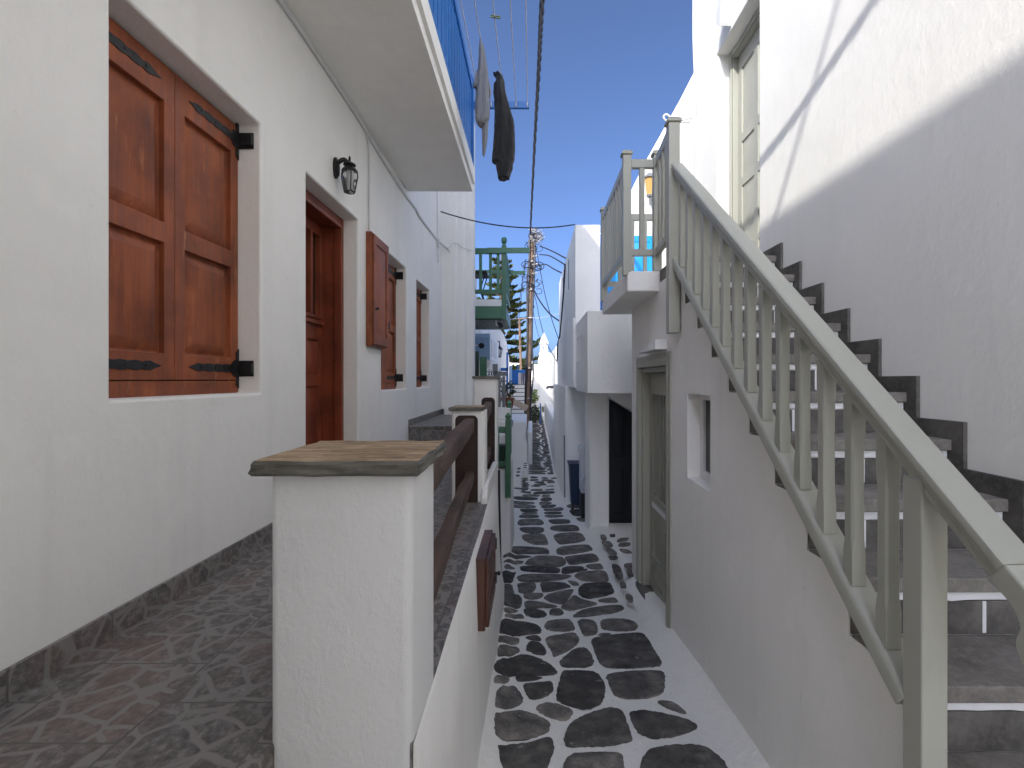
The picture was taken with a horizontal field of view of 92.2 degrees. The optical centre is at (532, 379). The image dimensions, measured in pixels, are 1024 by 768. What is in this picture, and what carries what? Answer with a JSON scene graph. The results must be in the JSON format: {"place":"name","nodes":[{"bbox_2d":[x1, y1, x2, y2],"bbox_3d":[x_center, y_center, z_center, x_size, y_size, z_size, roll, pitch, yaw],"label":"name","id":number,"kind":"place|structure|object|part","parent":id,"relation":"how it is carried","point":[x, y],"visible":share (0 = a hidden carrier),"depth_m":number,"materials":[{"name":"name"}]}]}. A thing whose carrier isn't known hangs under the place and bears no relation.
{"place":"outdoors","nodes":[
{"label":"outdoors","id":0,"kind":"place"},
{"bbox_2d":[0,465,487,767],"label":"terrace floor","id":1,"kind":"structure","parent":0,"point":[185,680],"depth_m":1.34,"materials":[{"name":"stone"}]},
{"bbox_2d":[408,413,451,440],"bbox_3d":[-1.111,0.676,6.474,0.533,0.323,2.049,0,0,0],"label":"terrace step","id":2,"kind":"object","parent":1,"relation":"on","point":[437,428],"visible":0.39,"depth_m":5.47,"materials":[{"name":"stone"}]},
{"bbox_2d":[448,405,486,501],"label":"pillar","id":3,"kind":"structure","parent":1,"relation":"on","point":[472,456],"depth_m":3.37,"materials":[{"name":"white paint"}]},
{"bbox_2d":[433,418,474,603],"bbox_3d":[-0.389,0.492,2.385,0.080,0.463,1.966,0,0,-3],"label":"timber railing","id":4,"kind":"object","parent":3,"relation":"attached to","point":[457,438],"visible":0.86,"depth_m":2.15,"materials":[{"name":"brown wood"}]},
{"bbox_2d":[474,379,497,472],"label":"pillar","id":5,"kind":"structure","parent":1,"relation":"on","point":[485,390],"depth_m":4.40,"materials":[{"name":"white paint"}]},
{"bbox_2d":[472,376,498,378],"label":"coping slab","id":6,"kind":"structure","parent":5,"relation":"on","point":[485,377],"depth_m":4.38,"materials":[{"name":"grey stone"}]},
{"bbox_2d":[484,401,491,463],"bbox_3d":[-0.382,0.443,3.978,0.073,0.496,0.829,0,0,-2],"label":"timber railing","id":7,"kind":"object","parent":5,"relation":"attached to","point":[488,404],"visible":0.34,"depth_m":4.09,"materials":[{"name":"brown wood"}]},
{"bbox_2d":[475,271,488,298],"bbox_3d":[-1.160,-1.861,10.150,0.480,0.659,0.500,0,0,0],"label":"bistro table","id":8,"kind":"object","parent":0,"point":[485,275],"visible":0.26,"depth_m":10.07,"materials":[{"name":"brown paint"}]},
{"bbox_2d":[499,444,504,460],"bbox_3d":[-0.520,0.939,6.220,0.398,0.238,0.199,0,0,0],"label":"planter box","id":9,"kind":"object","parent":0,"point":[501,452],"depth_m":6.13,"materials":[{"name":"green paint"}]},
{"bbox_2d":[456,0,692,364],"label":"sky","id":10,"kind":"structure","parent":0,"point":[611,70],"materials":[{"name":"blue"}]},
{"bbox_2d":[477,412,769,767],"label":"alley pavement","id":11,"kind":"structure","parent":0,"point":[690,689],"depth_m":3.15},
{"bbox_2d":[0,0,474,706],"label":"house","id":12,"kind":"structure","parent":11,"relation":"on","point":[182,276],"depth_m":2.10,"materials":[{"name":"white paint"}]},
{"bbox_2d":[109,17,253,397],"bbox_3d":[-1.478,-0.622,2.077,0.125,1.376,0.930,0,0,0],"label":"shutter window","id":13,"kind":"structure","parent":12,"relation":"in","point":[174,156],"depth_m":2.02,"materials":[{"name":"red wood"}]},
{"bbox_2d":[306,189,343,444],"bbox_3d":[-1.580,-0.212,3.454,0.200,2.105,0.896,0,0,0],"label":"door","id":14,"kind":"structure","parent":12,"relation":"in","point":[324,228],"depth_m":3.82,"materials":[{"name":"brown wood"}]},
{"bbox_2d":[298,29,369,230],"bbox_3d":[-1.369,-1.660,1.572,0.020,0.821,5.144,0,0,0],"label":"wall cable","id":15,"kind":"object","parent":12,"relation":"attached to","point":[334,82],"depth_m":4.07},
{"bbox_2d":[333,156,357,194],"bbox_3d":[-1.301,-1.444,3.455,0.156,0.259,0.119,0,0,0],"label":"wall lantern","id":16,"kind":"object","parent":12,"relation":"attached to","point":[349,175],"depth_m":3.42,"materials":[{"name":"black metal"}]},
{"bbox_2d":[277,0,449,251],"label":"wall cable","id":17,"kind":"object","parent":12,"relation":"attached to","point":[285,8],"depth_m":3.83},
{"bbox_2d":[366,231,389,348],"bbox_3d":[-1.331,-0.755,4.298,0.095,0.950,0.446,0,0,0],"label":"window shutter","id":18,"kind":"object","parent":12,"relation":"attached to","point":[377,293],"visible":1,"depth_m":4.18,"materials":[{"name":"red wood"}]},
{"bbox_3d":[-1.308,-0.755,4.296,0.048,0.920,0.418,0,0,0],"label":"door","id":19,"kind":"part","parent":18,"relation":"part of","materials":[{"name":"red wood"}]},
{"bbox_2d":[381,264,402,389],"bbox_3d":[-1.478,-0.569,4.966,0.125,1.337,0.932,0,0,0],"label":"shutter window","id":20,"kind":"structure","parent":12,"relation":"in","point":[389,377],"depth_m":5.24,"materials":[{"name":"red wood"}]},
{"bbox_2d":[416,288,426,386],"bbox_3d":[-1.478,-0.557,6.258,0.125,1.314,0.779,0,0,0],"label":"shutter window","id":21,"kind":"structure","parent":12,"relation":"in","point":[419,296],"depth_m":6.50,"materials":[{"name":"red wood"}]},
{"bbox_2d":[437,192,437,237],"bbox_3d":[-1.368,-2.625,7.100,0.015,1.150,0.016,0,0,0],"label":"wall cable","id":22,"kind":"object","parent":12,"relation":"attached to","point":[437,214],"depth_m":7.09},
{"bbox_2d":[436,238,439,262],"bbox_3d":[-1.361,-1.854,7.100,0.034,0.351,0.060,0,0,0],"label":"junction box","id":23,"kind":"object","parent":12,"relation":"attached to","point":[438,243],"visible":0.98,"depth_m":7.08,"materials":[{"name":"white plastic"}]},
{"bbox_2d":[448,243,474,250],"bbox_3d":[-1.067,-2.016,7.582,0.474,0.129,0.095,0,0,-39],"label":"wall cable","id":24,"kind":"object","parent":12,"relation":"attached to","point":[460,245],"depth_m":7.48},
{"bbox_2d":[460,0,528,108],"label":"clothesline","id":25,"kind":"object","parent":12,"relation":"attached to","point":[518,104],"visible":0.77,"depth_m":4.69,"materials":[{"name":"blue paint"}]},
{"bbox_2d":[473,39,490,155],"bbox_3d":[-0.431,-2.426,4.231,0.155,0.997,0.131,0,0,0],"label":"shirt","id":26,"kind":"object","parent":25,"relation":"hanging from","point":[481,85],"visible":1,"depth_m":4.19,"materials":[{"name":"grey fabric"}]},
{"bbox_2d":[492,71,514,181],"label":"trousers","id":27,"kind":"object","parent":25,"relation":"hanging from","point":[503,155],"visible":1,"depth_m":4.44,"materials":[{"name":"black fabric"}]},
{"bbox_2d":[413,461,503,767],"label":"retaining wall","id":28,"kind":"structure","parent":11,"relation":"on","point":[450,731],"depth_m":1.98,"materials":[{"name":"white paint"}]},
{"bbox_2d":[248,440,446,767],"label":"pillar","id":29,"kind":"structure","parent":28,"relation":"on","point":[352,602],"depth_m":1.13,"materials":[{"name":"white paint"}]},
{"bbox_2d":[476,530,499,630],"bbox_3d":[-0.235,1.070,2.682,0.096,0.360,0.484,0,0,0],"label":"meter cabinet","id":30,"kind":"object","parent":28,"relation":"attached to","point":[486,576],"visible":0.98,"depth_m":2.45,"materials":[{"name":"brown wood"}]},
{"bbox_3d":[-0.211,1.070,2.680,0.048,0.330,0.456,0,0,0],"label":"door","id":31,"kind":"part","parent":30,"relation":"part of","materials":[{"name":"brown wood"}]},
{"bbox_2d":[498,470,501,572],"bbox_3d":[-0.288,1.400,4.350,0.041,1.200,0.023,0,0,0],"label":"drain pipe","id":32,"kind":"object","parent":28,"relation":"attached to","point":[499,505],"visible":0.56,"depth_m":4.34,"materials":[{"name":"metal"}]},
{"bbox_2d":[444,407,513,552],"bbox_3d":[-0.780,1.460,6.775,1.049,2.080,1.450,0,0,0],"label":"entrance stair","id":33,"kind":"object","parent":11,"relation":"on","point":[507,522],"visible":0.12,"depth_m":6.08,"materials":[{"name":"white paint"}]},
{"bbox_2d":[498,400,512,497],"bbox_3d":[-0.555,0.870,6.685,0.589,1.140,1.403,0,0,0],"label":"stair railing","id":34,"kind":"object","parent":33,"relation":"on","point":[506,429],"visible":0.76,"depth_m":5.99,"materials":[{"name":"green paint"}]},
{"bbox_2d":[475,329,508,406],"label":"house","id":35,"kind":"structure","parent":11,"relation":"on","point":[489,339],"depth_m":13.38,"materials":[{"name":"white paint"}]},
{"bbox_2d":[498,341,502,357],"bbox_3d":[-1.200,-1.115,18.000,0.260,0.610,0.225,0,0,0],"label":"wall lantern","id":36,"kind":"object","parent":35,"relation":"attached to","point":[500,350],"depth_m":17.96,"materials":[{"name":"black glass"}]},
{"bbox_2d":[501,352,511,391],"bbox_3d":[-1.060,0.250,20.250,0.313,2.700,0.962,0,0,10],"label":"balcony frame","id":37,"kind":"object","parent":35,"relation":"attached to","point":[510,371],"visible":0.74,"depth_m":19.80,"materials":[{"name":"blue paint"}]},
{"bbox_2d":[493,364,506,406],"bbox_3d":[-0.530,1.075,8.265,0.220,2.650,0.730,0,0,0],"label":"pergola","id":38,"kind":"object","parent":11,"relation":"on","point":[497,373],"visible":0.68,"depth_m":7.98,"materials":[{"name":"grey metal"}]},
{"bbox_2d":[475,237,529,332],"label":"balcony","id":39,"kind":"structure","parent":11,"relation":"on","point":[489,313],"depth_m":9.39,"materials":[{"name":"paint"}]},
{"bbox_2d":[475,339,483,348],"bbox_3d":[-1.273,-0.831,11.555,0.127,0.230,0.424,0,0,-34],"label":"security camera","id":40,"kind":"object","parent":39,"relation":"attached to","point":[479,344],"visible":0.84,"depth_m":11.43,"materials":[{"name":"white paint"}]},
{"bbox_2d":[475,351,486,375],"bbox_3d":[-0.962,-0.110,9.058,0.256,0.820,0.083,0,0,-21],"label":"gate shutter","id":41,"kind":"object","parent":39,"relation":"attached to","point":[483,366],"visible":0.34,"depth_m":9.06,"materials":[{"name":"green paint"}]},
{"bbox_2d":[495,321,502,327],"bbox_3d":[-0.642,-1.067,9.506,0.130,0.157,0.240,0,0,-10],"label":"security camera","id":42,"kind":"object","parent":39,"relation":"attached to","point":[500,324],"visible":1,"depth_m":9.43,"materials":[{"name":"white paint"}]},
{"bbox_2d":[505,380,516,407],"bbox_3d":[-0.456,0.278,9.595,0.336,0.544,0.482,0,0,0],"label":"potted plant","id":43,"kind":"object","parent":11,"relation":"on","point":[509,394],"visible":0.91,"depth_m":9.55,"materials":[{"name":"green plant"}]},
{"bbox_2d":[505,384,524,413],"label":"staircase","id":44,"kind":"structure","parent":11,"relation":"on","point":[518,395],"depth_m":21.88,"materials":[{"name":"stone"}]},
{"bbox_2d":[510,366,524,384],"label":"blue gate","id":45,"kind":"structure","parent":44,"relation":"on","point":[515,376],"depth_m":23.35,"materials":[{"name":"paint"}]},
{"bbox_2d":[532,389,538,404],"bbox_3d":[0.015,0.776,22.502,0.672,0.765,0.669,0,0,-40],"label":"potted plant","id":46,"kind":"object","parent":44,"relation":"on","point":[534,397],"visible":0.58,"depth_m":22.38,"materials":[{"name":"green plant"}]},
{"bbox_2d":[511,414,527,468],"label":"wall","id":47,"kind":"structure","parent":11,"relation":"on","point":[519,442],"depth_m":12.50,"materials":[{"name":"white paint"}]},
{"bbox_2d":[513,463,527,484],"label":"doorsteps","id":48,"kind":"object","parent":11,"relation":"on","point":[520,473],"visible":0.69,"depth_m":11.60,"materials":[{"name":"white paint"}]},
{"bbox_2d":[527,421,531,464],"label":"wall","id":49,"kind":"structure","parent":11,"relation":"on","point":[529,443],"depth_m":13.01,"materials":[{"name":"white paint"}]},
{"bbox_2d":[520,228,544,429],"bbox_3d":[0.015,-1.659,18.408,0.932,8.031,0.428,0,0,0],"label":"utility pole","id":50,"kind":"object","parent":11,"relation":"on","point":[535,237],"visible":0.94,"depth_m":18.36,"materials":[{"name":"brown wood"}]},
{"bbox_2d":[501,395,527,410],"bbox_3d":[-0.653,0.826,17.996,1.487,0.670,0.328,0,0,-39],"label":"board","id":51,"kind":"object","parent":50,"relation":"attached to","point":[519,404],"visible":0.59,"depth_m":17.98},
{"bbox_2d":[515,259,525,341],"bbox_3d":[-0.475,-2.998,19.177,0.034,2.994,1.726,0,0,-15],"label":"overhead wire","id":52,"kind":"object","parent":50,"relation":"attached to","point":[519,304],"visible":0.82,"depth_m":19.41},
{"bbox_2d":[530,0,544,233],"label":"overhead cable","id":53,"kind":"object","parent":50,"relation":"attached to","point":[540,26],"visible":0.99,"depth_m":8.14,"materials":[{"name":"black rubber"}]},
{"bbox_2d":[530,282,556,361],"bbox_3d":[0.369,-1.944,16.178,0.086,3.380,4.446,0,0,-12],"label":"overhead wire","id":54,"kind":"object","parent":50,"relation":"attached to","point":[541,326],"visible":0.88,"depth_m":16.31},
{"bbox_2d":[530,283,558,320],"bbox_3d":[0.367,-2.626,16.179,0.072,1.970,4.449,0,0,-11],"label":"overhead wire","id":55,"kind":"object","parent":50,"relation":"attached to","point":[542,304],"visible":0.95,"depth_m":16.33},
{"bbox_2d":[536,248,558,337],"bbox_3d":[0.445,-2.974,16.172,0.064,3.910,4.414,0,0,-9],"label":"overhead wire","id":56,"kind":"object","parent":50,"relation":"attached to","point":[545,295],"visible":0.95,"depth_m":16.10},
{"bbox_2d":[537,264,561,272],"bbox_3d":[0.497,-3.486,15.478,0.124,1.527,5.786,0,0,-6],"label":"overhead wire","id":57,"kind":"object","parent":50,"relation":"attached to","point":[550,267],"visible":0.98,"depth_m":15.15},
{"bbox_2d":[539,254,563,264],"bbox_3d":[0.580,-3.761,15.279,0.148,1.838,6.184,0,0,-5],"label":"overhead wire","id":58,"kind":"object","parent":50,"relation":"attached to","point":[552,257],"visible":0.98,"depth_m":15.02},
{"bbox_2d":[539,246,565,258],"bbox_3d":[0.546,-3.966,15.175,0.082,2.048,6.384,0,0,-5],"label":"overhead wire","id":59,"kind":"object","parent":50,"relation":"attached to","point":[553,252],"visible":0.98,"depth_m":14.31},
{"bbox_2d":[531,405,539,423],"bbox_3d":[0.119,1.659,21.597,0.521,1.162,0.552,0,0,0],"label":"potted plant","id":60,"kind":"object","parent":11,"relation":"on","point":[534,409],"visible":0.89,"depth_m":21.53,"materials":[{"name":"green plant"}]},
{"bbox_2d":[532,333,549,411],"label":"house","id":61,"kind":"structure","parent":11,"relation":"on","point":[541,382],"depth_m":26.00,"materials":[{"name":"white paint"}]},
{"bbox_2d":[544,402,552,459],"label":"wall","id":62,"kind":"structure","parent":11,"relation":"on","point":[548,411],"depth_m":17.36,"materials":[{"name":"white paint"}]},
{"bbox_2d":[550,347,556,403],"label":"house","id":63,"kind":"structure","parent":11,"relation":"on","point":[553,371],"depth_m":22.00,"materials":[{"name":"white paint"}]},
{"bbox_2d":[553,225,631,528],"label":"house","id":64,"kind":"structure","parent":11,"relation":"on","point":[592,400],"depth_m":7.55,"materials":[{"name":"white paint"}]},
{"bbox_2d":[441,211,574,228],"bbox_3d":[-0.313,-2.437,7.565,2.225,0.206,0.019,0,0,-25],"label":"overhead wire","id":65,"kind":"object","parent":64,"relation":"attached to","point":[504,225],"visible":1,"depth_m":7.51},
{"bbox_2d":[556,264,565,360],"bbox_3d":[0.683,-1.461,11.614,0.072,1.948,2.608,0,0,-1],"label":"wall cable","id":66,"kind":"object","parent":64,"relation":"attached to","point":[561,309],"depth_m":11.28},
{"bbox_2d":[564,435,564,496],"bbox_3d":[0.608,1.635,9.295,0.032,1.170,0.037,0,0,0],"label":"wall cable","id":67,"kind":"object","parent":64,"relation":"attached to","point":[564,465],"depth_m":9.28,"materials":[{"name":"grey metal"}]},
{"bbox_2d":[609,399,631,522],"bbox_3d":[1.423,1.250,7.560,0.545,1.900,0.030,0,0,0],"label":"door","id":68,"kind":"structure","parent":64,"relation":"in","point":[620,418],"depth_m":7.55,"materials":[{"name":"black paint"}]},
{"bbox_2d":[494,412,727,767],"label":"paving stones","id":69,"kind":"object","parent":11,"relation":"on","point":[585,690],"visible":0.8,"depth_m":3.25,"materials":[{"name":"stone"}]},
{"bbox_2d":[567,460,579,509],"bbox_3d":[0.800,1.877,8.750,0.340,0.825,0.400,0,0,0],"label":"wheelie bin","id":70,"kind":"object","parent":69,"relation":"on","point":[573,466],"visible":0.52,"depth_m":8.59,"materials":[{"name":"blue plastic"}]},
{"bbox_2d":[578,445,584,517],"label":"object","id":71,"kind":"object","parent":69,"relation":"on","point":[581,449],"visible":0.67,"depth_m":8.10,"materials":[{"name":"white plastic"}]},
{"bbox_2d":[600,75,692,309],"bbox_3d":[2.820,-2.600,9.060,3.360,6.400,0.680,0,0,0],"label":"house","id":72,"kind":"structure","parent":11,"relation":"on","point":[684,108],"depth_m":8.80,"materials":[{"name":"white paint"}]},
{"bbox_2d":[608,236,651,292],"bbox_3d":[1.715,-1.530,8.773,0.890,2.060,0.050,0,0,0],"label":"door","id":73,"kind":"structure","parent":72,"relation":"in","point":[638,261],"depth_m":8.75,"materials":[{"name":"blue paint"}]},
{"bbox_2d":[645,172,651,201],"bbox_3d":[2.060,-3.383,8.679,0.240,0.514,0.246,0,0,0],"label":"wall lantern","id":74,"kind":"object","parent":72,"relation":"attached to","point":[648,180],"depth_m":8.61,"materials":[{"name":"orange glass"}]},
{"bbox_2d":[602,0,1023,767],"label":"house","id":75,"kind":"structure","parent":11,"relation":"on","point":[862,160],"depth_m":2.49,"materials":[{"name":"white paint"}]},
{"bbox_2d":[600,133,665,301],"bbox_3d":[1.270,-1.386,4.518,1.061,1.042,1.955,0,0,0],"label":"landing railing","id":76,"kind":"object","parent":75,"relation":"on","point":[619,252],"visible":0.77,"depth_m":4.08,"materials":[{"name":"beige paint"}]},
{"bbox_2d":[636,351,670,628],"bbox_3d":[1.110,0.893,4.315,0.160,2.215,1.200,0,0,0],"label":"lower door","id":77,"kind":"structure","parent":75,"relation":"in","point":[653,387],"depth_m":4.62,"materials":[{"name":"beige paint"}]},
{"bbox_2d":[663,113,692,122],"bbox_3d":[1.673,-3.006,5.673,0.331,0.153,0.068,0,0,18],"label":"wire loop","id":78,"kind":"object","parent":75,"relation":"attached to","point":[668,115],"visible":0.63,"depth_m":5.64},
{"bbox_2d":[692,0,698,178],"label":"wall cable","id":79,"kind":"object","parent":75,"relation":"attached to","point":[697,104],"depth_m":5.43,"materials":[{"name":"white plastic"}]},
{"bbox_2d":[700,395,709,481],"bbox_3d":[1.150,0.379,3.120,0.030,0.566,0.428,0,0,0],"label":"window","id":80,"kind":"structure","parent":75,"relation":"in","point":[704,399],"depth_m":3.28,"materials":[{"name":"white paint"}]},
{"bbox_2d":[729,7,759,249],"bbox_3d":[1.977,-2.056,4.405,0.085,2.288,0.910,0,0,0],"label":"upper door","id":81,"kind":"structure","parent":75,"relation":"in","point":[744,60],"depth_m":4.61,"materials":[{"name":"beige paint"}]},
{"bbox_2d":[664,116,1023,767],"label":"stair railing","id":82,"kind":"object","parent":75,"relation":"on","point":[705,233],"visible":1,"depth_m":1.54,"materials":[{"name":"beige paint"}]},
{"bbox_2d":[685,243,1023,767],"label":"staircase","id":83,"kind":"structure","parent":11,"relation":"on","point":[985,701],"depth_m":1.70,"materials":[{"name":"stone"}]},
{"bbox_3d":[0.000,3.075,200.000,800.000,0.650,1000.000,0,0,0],"label":"ground","id":84,"kind":"structure","parent":0,"visible":0},
{"bbox_2d":[477,254,540,369],"bbox_3d":[-1.736,-3.941,36.198,6.904,11.084,6.949,0,0,0],"label":"norfolk pine","id":85,"kind":"object","parent":84,"relation":"on","point":[511,333],"visible":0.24,"depth_m":35.45,"materials":[{"name":"green plant"}]},
{"bbox_3d":[-0.420,0.890,30.750,1.560,2.620,4.500,0,0,0],"label":"house","id":86,"kind":"object","parent":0,"visible":0},
{"bbox_2d":[518,318,525,369],"bbox_3d":[-0.640,-1.731,30.000,0.540,4.032,0.160,0,0,0],"label":"utility pole","id":87,"kind":"object","parent":86,"relation":"on","point":[520,351],"visible":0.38,"depth_m":29.95,"materials":[{"name":"brown wood"}]}
]}

